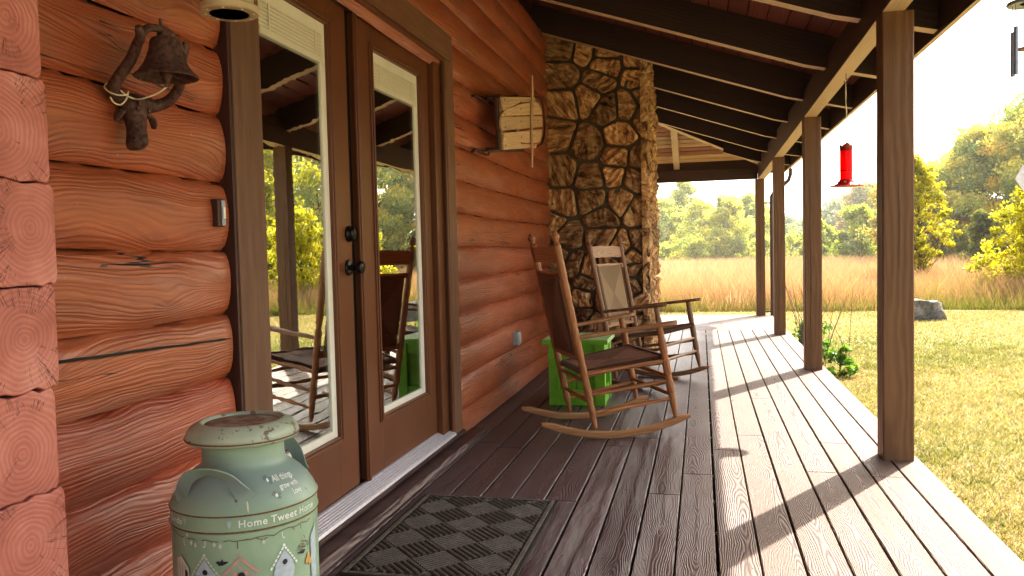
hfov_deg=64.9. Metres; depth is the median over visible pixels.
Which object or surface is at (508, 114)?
wooden sled
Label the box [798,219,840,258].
round tree
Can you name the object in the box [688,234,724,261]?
brush
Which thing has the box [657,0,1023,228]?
sky
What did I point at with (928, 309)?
boulder
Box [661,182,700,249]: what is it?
meadow edge tree
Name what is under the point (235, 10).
wall light
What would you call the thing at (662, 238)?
meadow edge tree
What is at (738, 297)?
meadow seed heads
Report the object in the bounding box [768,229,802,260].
brush
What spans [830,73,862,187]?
hummingbird feeder
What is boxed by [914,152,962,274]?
poplar sapling
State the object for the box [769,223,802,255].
distant tree
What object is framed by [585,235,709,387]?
rocking chair
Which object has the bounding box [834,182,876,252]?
broadleaf tree
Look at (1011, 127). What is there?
broadleaf tree
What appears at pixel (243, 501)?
milk can
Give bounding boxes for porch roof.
[530,0,981,182]
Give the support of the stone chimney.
on the porch deck
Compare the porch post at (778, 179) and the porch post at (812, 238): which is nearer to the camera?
the porch post at (812, 238)
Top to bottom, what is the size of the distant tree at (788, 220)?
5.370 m
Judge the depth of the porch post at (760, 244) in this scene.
12.29 m
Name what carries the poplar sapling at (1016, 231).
on the meadow ground
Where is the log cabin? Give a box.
[0,0,550,575]
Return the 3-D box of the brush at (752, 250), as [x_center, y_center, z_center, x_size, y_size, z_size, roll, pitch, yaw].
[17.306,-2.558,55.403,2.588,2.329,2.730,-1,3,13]
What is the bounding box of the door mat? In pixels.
[336,494,557,575]
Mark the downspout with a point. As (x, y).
(787, 181)
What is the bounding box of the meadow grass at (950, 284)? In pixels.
[656,251,1023,313]
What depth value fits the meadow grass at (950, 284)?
19.67 m
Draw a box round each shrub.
[792,320,836,354]
[823,343,859,376]
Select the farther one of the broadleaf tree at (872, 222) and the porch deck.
the broadleaf tree at (872, 222)
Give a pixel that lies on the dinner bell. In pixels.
(165, 61)
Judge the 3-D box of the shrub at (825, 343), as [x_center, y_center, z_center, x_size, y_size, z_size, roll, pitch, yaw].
[4.095,0.657,10.994,0.574,0.547,0.614,-1,3,0]
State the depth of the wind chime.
2.70 m
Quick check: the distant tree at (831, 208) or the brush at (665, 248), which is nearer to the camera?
the brush at (665, 248)
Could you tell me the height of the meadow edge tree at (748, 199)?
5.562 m
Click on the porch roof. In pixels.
(743, 88)
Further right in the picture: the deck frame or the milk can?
the deck frame
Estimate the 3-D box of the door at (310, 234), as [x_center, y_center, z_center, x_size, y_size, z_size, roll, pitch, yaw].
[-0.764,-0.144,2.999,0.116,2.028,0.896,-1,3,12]
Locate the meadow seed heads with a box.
[692,280,916,309]
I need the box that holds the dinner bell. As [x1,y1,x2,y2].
[104,18,198,150]
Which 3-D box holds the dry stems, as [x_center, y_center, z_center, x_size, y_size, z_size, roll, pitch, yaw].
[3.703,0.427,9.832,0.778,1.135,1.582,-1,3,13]
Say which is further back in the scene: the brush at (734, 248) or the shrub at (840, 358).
the brush at (734, 248)
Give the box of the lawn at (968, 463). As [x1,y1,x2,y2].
[678,310,1023,554]
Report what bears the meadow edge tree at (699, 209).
on the meadow ground
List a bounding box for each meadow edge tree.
[657,195,690,259]
[657,212,675,253]
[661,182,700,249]
[668,197,730,258]
[700,194,754,260]
[725,191,769,256]
[743,199,769,255]
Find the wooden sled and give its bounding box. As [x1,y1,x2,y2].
[471,75,545,167]
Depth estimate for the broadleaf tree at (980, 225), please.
29.58 m
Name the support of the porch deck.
on the deck frame
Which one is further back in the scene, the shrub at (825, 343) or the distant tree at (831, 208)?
the distant tree at (831, 208)
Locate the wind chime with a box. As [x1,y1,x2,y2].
[1005,0,1023,190]
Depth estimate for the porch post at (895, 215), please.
3.95 m
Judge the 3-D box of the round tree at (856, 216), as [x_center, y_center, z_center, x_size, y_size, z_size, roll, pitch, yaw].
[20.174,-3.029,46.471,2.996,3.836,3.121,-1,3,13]
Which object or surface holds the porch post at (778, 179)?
on the porch deck
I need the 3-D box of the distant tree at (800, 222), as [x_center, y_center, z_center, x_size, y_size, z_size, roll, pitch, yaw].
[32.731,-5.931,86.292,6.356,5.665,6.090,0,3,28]
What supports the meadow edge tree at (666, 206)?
on the meadow ground
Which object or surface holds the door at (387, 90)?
in the log cabin
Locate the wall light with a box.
[198,0,259,21]
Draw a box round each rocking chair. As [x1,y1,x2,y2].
[521,231,690,438]
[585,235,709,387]
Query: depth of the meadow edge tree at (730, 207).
55.60 m
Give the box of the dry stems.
[785,280,852,365]
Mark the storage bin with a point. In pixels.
(589, 345)
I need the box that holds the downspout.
[765,168,791,316]
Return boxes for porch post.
[755,179,765,315]
[772,157,785,334]
[802,116,822,369]
[876,10,913,460]
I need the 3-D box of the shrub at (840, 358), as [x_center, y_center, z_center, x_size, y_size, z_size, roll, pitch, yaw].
[3.764,0.823,9.147,0.358,0.403,0.358,-2,3,-22]
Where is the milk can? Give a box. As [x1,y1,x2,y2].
[168,410,319,575]
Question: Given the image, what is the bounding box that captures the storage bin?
[542,332,614,405]
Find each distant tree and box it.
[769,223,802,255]
[785,212,802,231]
[797,207,832,253]
[822,195,856,254]
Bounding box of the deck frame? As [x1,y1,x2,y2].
[631,334,762,575]
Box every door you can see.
[258,0,364,512]
[344,11,436,480]
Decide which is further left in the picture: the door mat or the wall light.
the wall light
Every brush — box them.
[658,241,681,261]
[665,232,714,261]
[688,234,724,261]
[717,234,752,260]
[745,234,769,258]
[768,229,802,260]
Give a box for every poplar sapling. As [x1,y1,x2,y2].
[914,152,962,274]
[962,186,1023,287]
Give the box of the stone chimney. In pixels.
[540,35,661,354]
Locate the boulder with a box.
[914,299,946,320]
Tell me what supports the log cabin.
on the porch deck
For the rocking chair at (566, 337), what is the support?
on the porch deck
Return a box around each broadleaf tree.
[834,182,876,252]
[854,158,976,259]
[914,117,1023,260]
[937,88,1023,259]
[957,208,1003,266]
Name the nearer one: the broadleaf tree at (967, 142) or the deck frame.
the deck frame
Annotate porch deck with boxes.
[319,314,1023,575]
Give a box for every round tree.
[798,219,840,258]
[832,203,876,261]
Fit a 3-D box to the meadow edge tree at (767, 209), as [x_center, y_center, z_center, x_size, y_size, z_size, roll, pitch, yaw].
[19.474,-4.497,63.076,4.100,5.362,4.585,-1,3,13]

